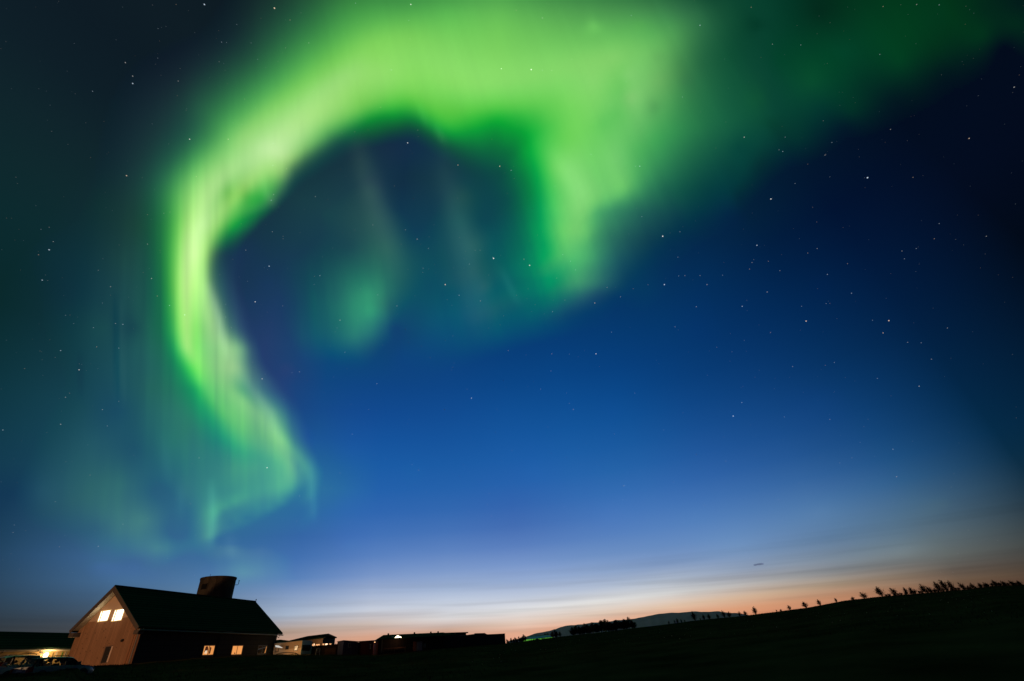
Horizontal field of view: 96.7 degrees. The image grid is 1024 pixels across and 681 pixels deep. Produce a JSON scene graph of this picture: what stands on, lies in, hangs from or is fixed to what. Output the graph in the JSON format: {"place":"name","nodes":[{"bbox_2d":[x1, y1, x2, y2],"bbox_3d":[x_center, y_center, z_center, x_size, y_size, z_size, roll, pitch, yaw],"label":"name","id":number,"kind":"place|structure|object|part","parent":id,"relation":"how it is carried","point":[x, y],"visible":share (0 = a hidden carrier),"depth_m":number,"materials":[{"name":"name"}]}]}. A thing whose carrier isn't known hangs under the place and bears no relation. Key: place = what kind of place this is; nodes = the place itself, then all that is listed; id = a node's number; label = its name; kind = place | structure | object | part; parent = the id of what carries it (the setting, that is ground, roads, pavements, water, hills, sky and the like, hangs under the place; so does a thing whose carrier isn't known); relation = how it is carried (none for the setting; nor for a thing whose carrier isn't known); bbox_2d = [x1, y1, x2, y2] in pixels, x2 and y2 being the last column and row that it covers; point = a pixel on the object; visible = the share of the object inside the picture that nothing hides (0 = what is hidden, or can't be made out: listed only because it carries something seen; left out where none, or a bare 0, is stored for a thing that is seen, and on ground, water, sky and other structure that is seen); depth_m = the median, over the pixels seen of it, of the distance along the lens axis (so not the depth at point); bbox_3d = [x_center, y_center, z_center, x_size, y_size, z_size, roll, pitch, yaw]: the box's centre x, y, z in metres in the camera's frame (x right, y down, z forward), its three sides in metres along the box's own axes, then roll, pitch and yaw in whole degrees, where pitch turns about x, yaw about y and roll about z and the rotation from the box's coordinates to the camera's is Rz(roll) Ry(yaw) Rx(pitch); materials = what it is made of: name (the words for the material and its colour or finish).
{"place":"outdoors","nodes":[
{"label":"outdoors","id":0,"kind":"place"},
{"bbox_2d":[0,584,1023,680],"bbox_3d":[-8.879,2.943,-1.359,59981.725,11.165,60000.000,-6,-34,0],"label":"ground","id":1,"kind":"structure","parent":0,"point":[968,650],"depth_m":27.33,"materials":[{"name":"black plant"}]},
{"bbox_2d":[0,659,17,674],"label":"compact suv","id":2,"kind":"object","parent":1,"relation":"on","point":[4,668],"visible":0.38,"depth_m":32.46,"materials":[{"name":"black paint"}]},
{"bbox_2d":[0,653,52,667],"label":"compact suv","id":3,"kind":"object","parent":1,"relation":"on","point":[26,664],"visible":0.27,"depth_m":34.26,"materials":[{"name":"grey paint"}]},
{"bbox_2d":[0,631,74,664],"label":"farmhouse","id":4,"kind":"object","parent":1,"relation":"on","point":[45,644],"visible":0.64,"depth_m":60.89,"materials":[{"name":"grey paint"}]},
{"bbox_2d":[4,658,12,664],"bbox_3d":[-63.326,40.163,57.216,0.100,1.050,0.971,-8,-34,3],"label":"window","id":5,"kind":"structure","parent":4,"relation":"in","point":[6,659],"depth_m":57.21,"materials":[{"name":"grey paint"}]},
{"bbox_2d":[9,655,94,673],"bbox_3d":[-32.850,23.601,32.704,2.160,1.546,4.650,-12,-35,9],"label":"station wagon","id":6,"kind":"object","parent":1,"relation":"on","point":[68,662],"visible":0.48,"depth_m":32.29,"materials":[{"name":"grey paint"}]},
{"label":"windows","id":7,"kind":"part","parent":6,"relation":"part of","materials":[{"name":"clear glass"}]},
{"bbox_2d":[68,585,282,665],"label":"barn","id":8,"kind":"structure","parent":1,"relation":"on","point":[117,624],"depth_m":63.54,"materials":[{"name":"brown wood"}]},
{"bbox_2d":[97,610,110,621],"bbox_3d":[-54.739,36.987,61.133,1.616,1.302,0.132,-11,-35,8],"label":"window","id":9,"kind":"structure","parent":8,"relation":"in","point":[104,615],"depth_m":61.09,"materials":[{"name":"grey glass"}]},
{"bbox_2d":[99,645,112,663],"bbox_3d":[-51.843,40.183,58.226,1.228,1.960,0.115,-11,-35,8],"label":"door","id":10,"kind":"structure","parent":8,"relation":"in","point":[108,649],"depth_m":58.18,"materials":[{"name":"brown paint"}]},
{"bbox_2d":[111,609,123,621],"bbox_3d":[-52.550,36.654,60.755,1.599,1.381,0.132,-11,-35,8],"label":"window","id":11,"kind":"structure","parent":8,"relation":"in","point":[118,614],"depth_m":60.70,"materials":[{"name":"grey glass"}]},
{"bbox_2d":[201,645,215,656],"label":"window","id":12,"kind":"structure","parent":8,"relation":"in","point":[208,650],"depth_m":67.50,"materials":[{"name":"orange glass"}]},
{"bbox_2d":[230,645,243,655],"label":"window","id":13,"kind":"structure","parent":8,"relation":"in","point":[236,649],"depth_m":72.35,"materials":[{"name":"orange glass"}]},
{"bbox_2d":[257,645,267,654],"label":"window","id":14,"kind":"structure","parent":8,"relation":"in","point":[262,649],"depth_m":77.20,"materials":[{"name":"glass"}]},
{"bbox_2d":[197,574,239,597],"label":"silo","id":15,"kind":"object","parent":1,"relation":"on","point":[221,586],"visible":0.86,"depth_m":82.16,"materials":[{"name":"concrete"}]},
{"bbox_2d":[273,640,311,654],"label":"building","id":16,"kind":"structure","parent":1,"relation":"on","point":[301,647],"depth_m":79.22,"materials":[{"name":"beige"}]},
{"bbox_2d":[302,645,310,650],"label":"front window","id":17,"kind":"structure","parent":16,"relation":"in","point":[304,647],"depth_m":80.12,"materials":[{"name":"black glass"}]},
{"bbox_2d":[289,633,336,645],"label":"bungalow","id":18,"kind":"object","parent":1,"relation":"on","point":[323,639],"visible":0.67,"depth_m":96.68,"materials":[{"name":"grey"}]},
{"bbox_2d":[311,644,337,654],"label":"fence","id":19,"kind":"object","parent":1,"relation":"on","point":[321,649],"visible":0.56,"depth_m":82.92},
{"bbox_2d":[324,648,335,654],"bbox_3d":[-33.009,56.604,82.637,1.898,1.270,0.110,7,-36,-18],"label":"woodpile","id":20,"kind":"object","parent":1,"relation":"on","point":[330,651],"visible":0.69,"depth_m":82.72,"materials":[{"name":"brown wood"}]},
{"bbox_2d":[337,640,358,654],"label":"blue shed","id":21,"kind":"structure","parent":1,"relation":"on","point":[345,647],"depth_m":84.03,"materials":[{"name":"brown"}]},
{"bbox_2d":[358,640,378,654],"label":"red shed","id":22,"kind":"structure","parent":1,"relation":"on","point":[369,647],"depth_m":84.56,"materials":[{"name":"brown wood"}]},
{"bbox_2d":[373,631,459,654],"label":"long hall","id":23,"kind":"structure","parent":1,"relation":"on","point":[395,643],"depth_m":93.23,"materials":[{"name":"brown"}]},
{"bbox_2d":[416,641,421,650],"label":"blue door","id":24,"kind":"structure","parent":23,"relation":"in","point":[419,644],"depth_m":94.29,"materials":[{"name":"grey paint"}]},
{"bbox_2d":[451,632,467,635],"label":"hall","id":25,"kind":"structure","parent":1,"relation":"on","point":[461,633],"depth_m":120.03,"materials":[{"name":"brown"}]},
{"bbox_2d":[444,633,505,647],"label":"dark barn","id":26,"kind":"structure","parent":1,"relation":"on","point":[476,639],"depth_m":113.64,"materials":[{"name":"brown wood"}]},
{"bbox_2d":[526,635,552,640],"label":"greenhouse","id":27,"kind":"object","parent":1,"relation":"on","point":[539,637],"visible":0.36,"depth_m":146.01,"materials":[{"name":"green glass"}]},
{"bbox_2d":[569,627,575,634],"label":"tree","id":28,"kind":"object","parent":1,"relation":"on","point":[571,630],"visible":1,"depth_m":141.00,"materials":[{"name":"brown plant"}]},
{"bbox_2d":[576,627,583,634],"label":"tree","id":29,"kind":"object","parent":1,"relation":"on","point":[580,631],"visible":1,"depth_m":141.07,"materials":[{"name":"brown plant"}]},
{"bbox_2d":[582,623,591,633],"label":"tree","id":30,"kind":"object","parent":1,"relation":"on","point":[588,629],"visible":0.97,"depth_m":142.36,"materials":[{"name":"brown plant"}]},
{"bbox_2d":[589,622,595,632],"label":"tree","id":31,"kind":"object","parent":1,"relation":"on","point":[593,628],"visible":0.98,"depth_m":143.08,"materials":[{"name":"brown plant"}]},
{"bbox_2d":[594,620,605,632],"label":"tree","id":32,"kind":"object","parent":1,"relation":"on","point":[597,627],"visible":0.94,"depth_m":143.48,"materials":[{"name":"brown plant"}]},
{"bbox_2d":[602,619,610,631],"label":"tree","id":33,"kind":"object","parent":1,"relation":"on","point":[604,623],"visible":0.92,"depth_m":144.11,"materials":[{"name":"brown plant"}]},
{"bbox_2d":[606,620,612,630],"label":"tree","id":34,"kind":"object","parent":1,"relation":"on","point":[609,625],"visible":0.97,"depth_m":144.02,"materials":[{"name":"brown plant"}]},
{"bbox_2d":[611,621,616,630],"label":"tree","id":35,"kind":"object","parent":1,"relation":"on","point":[614,625],"visible":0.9,"depth_m":144.68,"materials":[{"name":"brown plant"}]},
{"bbox_2d":[614,620,620,629],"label":"tree","id":36,"kind":"object","parent":1,"relation":"on","point":[617,624],"visible":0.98,"depth_m":145.29,"materials":[{"name":"brown plant"}]},
{"bbox_2d":[618,619,624,628],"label":"tree","id":37,"kind":"object","parent":1,"relation":"on","point":[621,625],"visible":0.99,"depth_m":145.39,"materials":[{"name":"brown plant"}]},
{"bbox_2d":[623,617,631,628],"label":"tree","id":38,"kind":"object","parent":1,"relation":"on","point":[627,624],"visible":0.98,"depth_m":145.71,"materials":[{"name":"brown plant"}]},
{"bbox_2d":[859,592,867,597],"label":"shrub","id":39,"kind":"object","parent":1,"relation":"on","point":[864,595],"visible":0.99,"depth_m":99.30,"materials":[{"name":"brown plant"}]},
{"bbox_2d":[874,586,883,595],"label":"shrub","id":40,"kind":"object","parent":1,"relation":"on","point":[878,591],"visible":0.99,"depth_m":96.48,"materials":[{"name":"brown plant"}]},
{"bbox_2d":[888,588,896,594],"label":"shrub","id":41,"kind":"object","parent":1,"relation":"on","point":[893,591],"visible":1,"depth_m":94.45,"materials":[{"name":"brown plant"}]},
{"bbox_2d":[918,583,926,591],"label":"shrub","id":42,"kind":"object","parent":1,"relation":"on","point":[922,588],"visible":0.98,"depth_m":90.31,"materials":[{"name":"brown plant"}]},
{"bbox_2d":[933,581,940,589],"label":"shrub","id":43,"kind":"object","parent":1,"relation":"on","point":[935,584],"visible":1,"depth_m":88.32,"materials":[{"name":"brown plant"}]},
{"bbox_2d":[938,580,948,589],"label":"shrub","id":44,"kind":"object","parent":1,"relation":"on","point":[944,586],"visible":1,"depth_m":87.33,"materials":[{"name":"brown plant"}]},
{"bbox_2d":[946,581,953,587],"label":"shrub","id":45,"kind":"object","parent":1,"relation":"on","point":[950,585],"visible":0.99,"depth_m":86.58,"materials":[{"name":"brown plant"}]},
{"bbox_2d":[0,0,1023,643],"label":"sky","id":46,"kind":"structure","parent":0,"point":[375,318],"materials":[{"name":"blue"}]},
{"bbox_2d":[510,611,744,642],"bbox_3d":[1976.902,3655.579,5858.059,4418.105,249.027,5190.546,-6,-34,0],"label":"mountain","id":47,"kind":"structure","parent":0,"point":[657,619],"depth_m":5286.78,"materials":[{"name":"grey stone"}]}
]}

